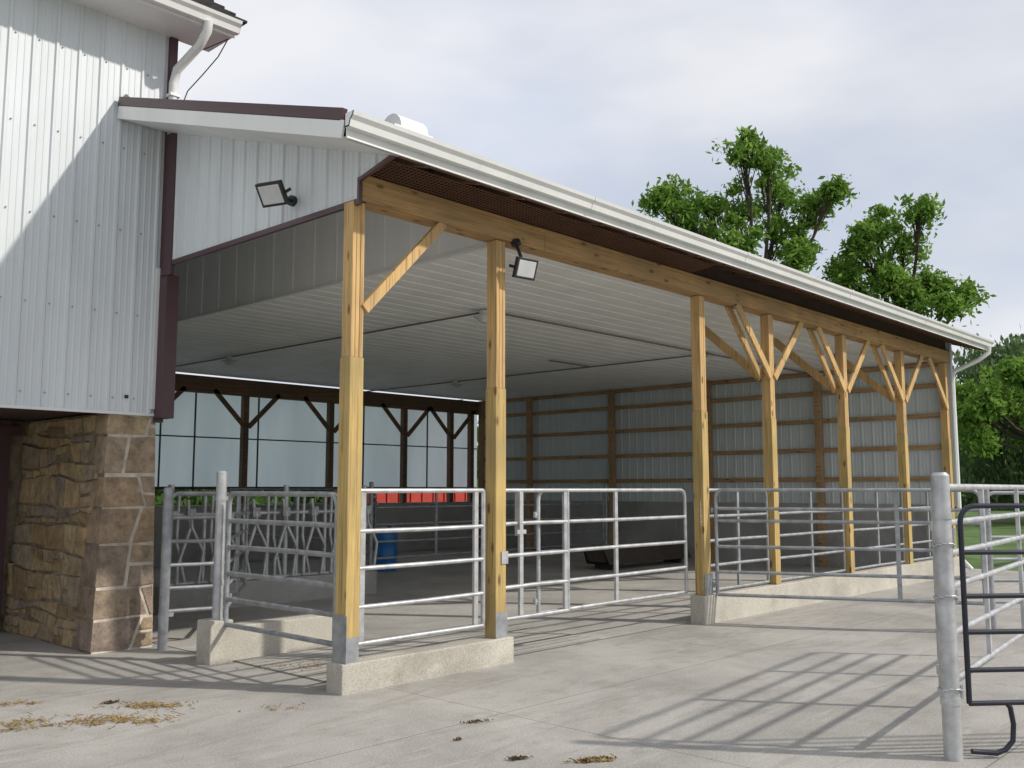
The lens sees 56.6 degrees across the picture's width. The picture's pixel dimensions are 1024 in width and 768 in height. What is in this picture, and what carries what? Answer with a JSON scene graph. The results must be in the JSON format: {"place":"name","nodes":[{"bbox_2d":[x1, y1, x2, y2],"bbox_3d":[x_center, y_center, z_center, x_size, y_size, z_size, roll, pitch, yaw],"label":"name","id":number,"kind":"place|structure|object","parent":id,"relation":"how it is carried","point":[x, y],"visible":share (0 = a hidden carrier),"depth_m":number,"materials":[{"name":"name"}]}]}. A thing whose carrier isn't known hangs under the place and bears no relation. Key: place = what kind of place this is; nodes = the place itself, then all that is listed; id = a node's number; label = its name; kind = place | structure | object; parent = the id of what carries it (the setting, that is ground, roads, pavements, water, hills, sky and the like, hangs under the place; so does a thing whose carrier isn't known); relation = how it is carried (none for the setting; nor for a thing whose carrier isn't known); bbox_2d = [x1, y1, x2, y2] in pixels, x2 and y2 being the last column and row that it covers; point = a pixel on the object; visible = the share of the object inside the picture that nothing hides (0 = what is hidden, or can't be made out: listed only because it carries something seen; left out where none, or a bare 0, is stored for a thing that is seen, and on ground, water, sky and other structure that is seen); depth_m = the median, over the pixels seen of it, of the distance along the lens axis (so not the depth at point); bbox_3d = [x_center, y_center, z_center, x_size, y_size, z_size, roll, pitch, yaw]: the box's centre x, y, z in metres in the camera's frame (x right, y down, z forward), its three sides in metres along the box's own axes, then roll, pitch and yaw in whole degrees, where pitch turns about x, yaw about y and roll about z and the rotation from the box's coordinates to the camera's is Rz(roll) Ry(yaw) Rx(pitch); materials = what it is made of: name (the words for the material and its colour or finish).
{"place":"outdoors","nodes":[
{"label":"outdoors","id":0,"kind":"place"},
{"bbox_2d":[0,0,246,653],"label":"white barn","id":1,"kind":"structure","parent":0,"point":[82,167],"depth_m":9.99,"materials":[{"name":"metal"}]},
{"bbox_2d":[152,547,860,681],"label":"shed floor","id":2,"kind":"structure","parent":0,"point":[547,632],"depth_m":13.31,"materials":[{"name":"concrete"}]},
{"bbox_2d":[153,570,376,614],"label":"feed curb","id":3,"kind":"structure","parent":2,"relation":"on","point":[274,592],"depth_m":13.50,"materials":[{"name":"concrete"}]},
{"bbox_2d":[168,485,377,585],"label":"feed headlocks","id":4,"kind":"object","parent":3,"relation":"on","point":[255,512],"visible":0.56,"depth_m":13.72,"materials":[{"name":"silver metal"}]},
{"bbox_2d":[235,658,331,670],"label":"straw litter","id":5,"kind":"object","parent":2,"relation":"on","point":[295,666],"visible":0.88,"depth_m":8.79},
{"bbox_2d":[368,482,375,564],"bbox_3d":[-2.545,2.663,17.235,0.089,1.770,0.135,-6,-9,43],"label":"fence pole","id":6,"kind":"object","parent":2,"relation":"on","point":[370,539],"visible":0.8,"depth_m":17.19,"materials":[{"name":"grey metal"}]},
{"bbox_2d":[227,488,377,558],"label":"livestock gate","id":7,"kind":"structure","parent":6,"relation":"attached to","point":[320,489],"depth_m":18.99,"materials":[{"name":"silver metal"}]},
{"bbox_2d":[373,488,484,559],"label":"livestock gate","id":8,"kind":"structure","parent":6,"relation":"attached to","point":[436,522],"depth_m":18.26,"materials":[{"name":"silver metal"}]},
{"bbox_2d":[372,526,396,570],"bbox_3d":[-2.562,3.310,19.140,0.510,0.880,0.510,-6,-9,43],"label":"blue barrel","id":9,"kind":"object","parent":2,"relation":"on","point":[387,549],"visible":0.45,"depth_m":18.93,"materials":[{"name":"plastic"}]},
{"bbox_2d":[604,483,608,545],"bbox_3d":[2.222,3.223,22.329,0.089,1.770,0.135,-6,-9,43],"label":"fence pole","id":10,"kind":"object","parent":2,"relation":"on","point":[606,543],"visible":0.84,"depth_m":22.30,"materials":[{"name":"grey metal"}]},
{"bbox_2d":[583,544,690,569],"bbox_3d":[2.734,3.699,20.393,0.700,0.400,3.000,-6,-9,43],"label":"feed trough","id":11,"kind":"object","parent":2,"relation":"on","point":[604,559],"visible":0.82,"depth_m":19.89,"materials":[{"name":"rubber"}]},
{"bbox_2d":[0,547,1023,767],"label":"concrete pavement","id":12,"kind":"structure","parent":0,"point":[838,684],"depth_m":7.30,"materials":[{"name":"grey concrete"}]},
{"bbox_2d":[0,699,44,706],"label":"straw litter","id":13,"kind":"object","parent":12,"relation":"on","point":[31,702],"visible":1,"depth_m":7.29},
{"bbox_2d":[0,720,73,732],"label":"straw litter","id":14,"kind":"object","parent":12,"relation":"on","point":[18,723],"visible":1,"depth_m":6.62,"materials":[{"name":"plant"}]},
{"bbox_2d":[0,707,194,729],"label":"straw litter","id":15,"kind":"object","parent":12,"relation":"on","point":[125,718],"visible":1,"depth_m":6.76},
{"bbox_2d":[100,698,119,703],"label":"manure litter","id":16,"kind":"object","parent":12,"relation":"on","point":[109,702],"visible":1,"depth_m":7.32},
{"bbox_2d":[93,700,197,709],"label":"straw litter","id":17,"kind":"object","parent":12,"relation":"on","point":[143,704],"visible":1,"depth_m":7.23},
{"bbox_2d":[157,487,177,650],"bbox_3d":[-3.580,1.910,9.876,0.112,1.660,0.156,-6,-9,43],"label":"fence pole","id":18,"kind":"object","parent":12,"relation":"on","point":[164,613],"visible":1,"depth_m":9.82,"materials":[{"name":"silver metal"}]},
{"bbox_2d":[169,491,233,612],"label":"livestock gate","id":19,"kind":"structure","parent":18,"relation":"attached to","point":[175,494],"depth_m":10.21,"materials":[{"name":"silver metal"}]},
{"bbox_2d":[196,614,331,664],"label":"concrete curb","id":20,"kind":"structure","parent":12,"relation":"on","point":[218,642],"depth_m":9.31,"materials":[{"name":"beige concrete"}]},
{"bbox_2d":[212,471,227,619],"bbox_3d":[-2.820,1.557,9.231,0.112,1.420,0.156,-6,-9,43],"label":"fence pole","id":21,"kind":"object","parent":20,"relation":"on","point":[221,497],"visible":0.97,"depth_m":9.18,"materials":[{"name":"silver metal"}]},
{"bbox_2d":[223,491,336,646],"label":"livestock gate","id":22,"kind":"structure","parent":21,"relation":"attached to","point":[228,548],"depth_m":8.52,"materials":[{"name":"silver metal"}]},
{"bbox_2d":[240,702,304,710],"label":"straw litter","id":23,"kind":"object","parent":12,"relation":"on","point":[279,706],"visible":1,"depth_m":7.16,"materials":[{"name":"plant"}]},
{"bbox_2d":[326,636,513,695],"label":"concrete curb","id":24,"kind":"structure","parent":12,"relation":"on","point":[377,671],"depth_m":8.21,"materials":[{"name":"beige concrete"}]},
{"bbox_2d":[460,718,492,722],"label":"manure litter","id":25,"kind":"object","parent":12,"relation":"on","point":[475,721],"visible":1,"depth_m":6.72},
{"bbox_2d":[504,755,532,760],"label":"manure litter","id":26,"kind":"object","parent":12,"relation":"on","point":[520,757],"visible":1,"depth_m":5.81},
{"bbox_2d":[117,94,994,664],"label":"cattle shed","id":27,"kind":"structure","parent":12,"relation":"on","point":[379,258],"depth_m":15.11,"materials":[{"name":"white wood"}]},
{"bbox_2d":[221,355,237,364],"bbox_3d":[-5.335,-0.447,17.957,0.319,0.170,0.319,-6,-9,43],"label":"ceiling lamp","id":28,"kind":"object","parent":27,"relation":"attached to","point":[229,360],"visible":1,"depth_m":17.90,"materials":[{"name":"white glass"}]},
{"bbox_2d":[229,491,248,605],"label":"livestock gate","id":29,"kind":"structure","parent":27,"relation":"attached to","point":[239,552],"depth_m":11.73,"materials":[{"name":"silver metal"}]},
{"bbox_2d":[255,180,296,207],"bbox_3d":[-2.114,-1.698,8.623,0.300,0.201,0.348,-3,-7,24],"label":"floodlight","id":30,"kind":"object","parent":27,"relation":"attached to","point":[272,193],"visible":1,"depth_m":8.52,"materials":[{"name":"black plastic"}]},
{"bbox_2d":[384,113,432,137],"bbox_3d":[-0.954,-2.159,8.186,0.340,0.280,0.430,-6,-9,43],"label":"roof vent","id":31,"kind":"object","parent":27,"relation":"on","point":[407,123],"visible":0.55,"depth_m":8.11,"materials":[{"name":"white metal"}]},
{"bbox_2d":[359,488,485,646],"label":"livestock gate","id":32,"kind":"structure","parent":27,"relation":"attached to","point":[475,559],"depth_m":8.55,"materials":[{"name":"silver metal"}]},
{"bbox_2d":[449,380,461,387],"bbox_3d":[-1.311,0.010,22.110,0.319,0.170,0.319,-6,-9,43],"label":"ceiling lamp","id":33,"kind":"object","parent":27,"relation":"attached to","point":[455,384],"visible":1,"depth_m":22.05,"materials":[{"name":"white glass"}]},
{"bbox_2d":[473,310,486,322],"bbox_3d":[-0.392,-0.949,13.387,0.319,0.170,0.319,-6,-9,43],"label":"ceiling lamp","id":34,"kind":"object","parent":27,"relation":"attached to","point":[481,317],"visible":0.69,"depth_m":13.32,"materials":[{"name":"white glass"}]},
{"bbox_2d":[509,238,538,280],"bbox_3d":[0.099,-1.248,9.495,0.285,0.423,0.216,5,-8,-38],"label":"floodlight","id":35,"kind":"object","parent":27,"relation":"attached to","point":[525,268],"visible":1,"depth_m":9.43,"materials":[{"name":"black plastic"}]},
{"bbox_2d":[506,488,569,620],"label":"livestock gate","id":36,"kind":"structure","parent":27,"relation":"attached to","point":[564,552],"depth_m":9.78,"materials":[{"name":"silver metal"}]},
{"bbox_2d":[515,491,525,535],"bbox_3d":[0.072,1.298,9.525,0.075,0.440,0.130,-6,-9,43],"label":"gate latch","id":37,"kind":"object","parent":36,"relation":"attached to","point":[519,531],"visible":1,"depth_m":9.50,"materials":[{"name":"silver metal"}]},
{"bbox_2d":[533,488,687,612],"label":"livestock gate","id":38,"kind":"structure","parent":27,"relation":"attached to","point":[615,519],"depth_m":10.76,"materials":[{"name":"silver metal"}]},
{"bbox_2d":[709,488,769,590],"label":"livestock gate","id":39,"kind":"structure","parent":27,"relation":"attached to","point":[738,538],"depth_m":12.55,"materials":[{"name":"silver metal"}]},
{"bbox_2d":[779,492,845,580],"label":"livestock gate","id":40,"kind":"structure","parent":27,"relation":"attached to","point":[812,554],"depth_m":14.10,"materials":[{"name":"silver metal"}]},
{"bbox_2d":[853,492,905,569],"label":"livestock gate","id":41,"kind":"structure","parent":27,"relation":"attached to","point":[877,528],"depth_m":15.90,"materials":[{"name":"silver metal"}]},
{"bbox_2d":[911,492,932,560],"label":"livestock gate","id":42,"kind":"structure","parent":27,"relation":"attached to","point":[928,541],"depth_m":17.49,"materials":[{"name":"silver metal"}]},
{"bbox_2d":[563,753,616,762],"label":"straw litter","id":43,"kind":"object","parent":12,"relation":"on","point":[600,759],"visible":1,"depth_m":5.77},
{"bbox_2d":[690,556,959,624],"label":"concrete curb","id":44,"kind":"structure","parent":12,"relation":"on","point":[710,609],"depth_m":13.36,"materials":[{"name":"beige concrete"}]},
{"bbox_2d":[930,472,963,761],"bbox_3d":[2.711,1.432,5.933,0.122,1.750,0.166,-2,-7,19],"label":"fence pole","id":45,"kind":"object","parent":12,"relation":"on","point":[942,518],"visible":1,"depth_m":5.87,"materials":[{"name":"silver metal"}]},
{"bbox_2d":[930,543,962,692],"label":"gate hinges","id":46,"kind":"object","parent":45,"relation":"attached to","point":[955,596],"visible":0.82,"depth_m":5.89,"materials":[{"name":"silver metal"}]},
{"bbox_2d":[929,484,1023,689],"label":"livestock gate","id":47,"kind":"structure","parent":45,"relation":"attached to","point":[984,544],"depth_m":7.22,"materials":[{"name":"silver metal"}]},
{"bbox_2d":[952,503,1023,755],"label":"dark corral panel","id":48,"kind":"object","parent":12,"relation":"on","point":[967,632],"visible":0.95,"depth_m":5.91,"materials":[{"name":"black metal"}]},
{"bbox_2d":[984,490,996,634],"bbox_3d":[5.502,2.017,10.943,0.089,1.680,0.135,-6,-9,43],"label":"fence pole","id":49,"kind":"object","parent":12,"relation":"on","point":[990,560],"visible":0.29,"depth_m":10.89,"materials":[{"name":"silver metal"}]},
{"bbox_2d":[710,488,983,604],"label":"livestock gate","id":50,"kind":"structure","parent":49,"relation":"attached to","point":[898,549],"depth_m":11.42,"materials":[{"name":"silver metal"}]},
{"bbox_2d":[989,491,1023,603],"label":"livestock gate","id":51,"kind":"structure","parent":49,"relation":"attached to","point":[1003,537],"depth_m":10.92,"materials":[{"name":"silver metal"}]},
{"bbox_2d":[176,0,1023,444],"label":"sky","id":52,"kind":"structure","parent":0,"point":[602,99],"materials":[{"name":"white"}]},
{"bbox_2d":[320,500,1023,570],"bbox_3d":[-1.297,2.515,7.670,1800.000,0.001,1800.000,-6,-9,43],"label":"ground","id":53,"kind":"structure","parent":0,"point":[1004,526],"depth_m":34.46,"materials":[{"name":"green plant"}]},
{"bbox_2d":[154,489,334,505],"bbox_3d":[-12.147,4.146,28.294,4.020,2.664,29.626,-6,-9,43],"label":"hedge","id":54,"kind":"object","parent":53,"relation":"on","point":[158,501],"visible":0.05,"depth_m":31.22,"materials":[{"name":"green plant"}]},
{"bbox_2d":[335,491,466,502],"bbox_3d":[-4.003,4.058,29.536,2.220,1.675,5.611,-6,-9,43],"label":"red farm wagon","id":55,"kind":"object","parent":53,"relation":"on","point":[411,497],"visible":0.03,"depth_m":29.45,"materials":[{"name":"paint"}]},
{"bbox_2d":[155,399,1023,510],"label":"distant trees","id":56,"kind":"object","parent":53,"relation":"on","point":[158,492],"depth_m":80.10,"materials":[{"name":"green plant"}]},
{"bbox_2d":[631,125,859,273],"bbox_3d":[8.556,-1.816,35.500,8.506,15.088,5.229,0,-6,0],"label":"leafy tree","id":57,"kind":"object","parent":53,"relation":"on","point":[798,251],"visible":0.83,"depth_m":34.96,"materials":[{"name":"green plant"}]},
{"bbox_2d":[821,192,995,326],"bbox_3d":[14.685,-0.704,35.427,6.216,12.862,4.634,-2,-7,21],"label":"leafy tree","id":58,"kind":"object","parent":53,"relation":"on","point":[914,291],"visible":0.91,"depth_m":35.05,"materials":[{"name":"green plant"}]},
{"bbox_2d":[952,327,1023,511],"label":"willow tree","id":59,"kind":"object","parent":53,"relation":"on","point":[980,471],"visible":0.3,"depth_m":44.50,"materials":[{"name":"green plant"}]},
{"bbox_2d":[955,351,1023,466],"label":"leafy tree","id":60,"kind":"object","parent":53,"relation":"on","point":[981,408],"visible":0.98,"depth_m":39.27,"materials":[{"name":"green plant"}]},
{"bbox_3d":[-0.366,2.919,19.563,0.089,1.770,0.135,-6,-9,43],"label":"fence pole","id":61,"kind":"object","parent":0,"visible":0},
{"bbox_2d":[506,492,604,550],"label":"livestock gate","id":62,"kind":"structure","parent":61,"relation":"attached to","point":[570,517],"depth_m":21.06,"materials":[{"name":"silver metal"}]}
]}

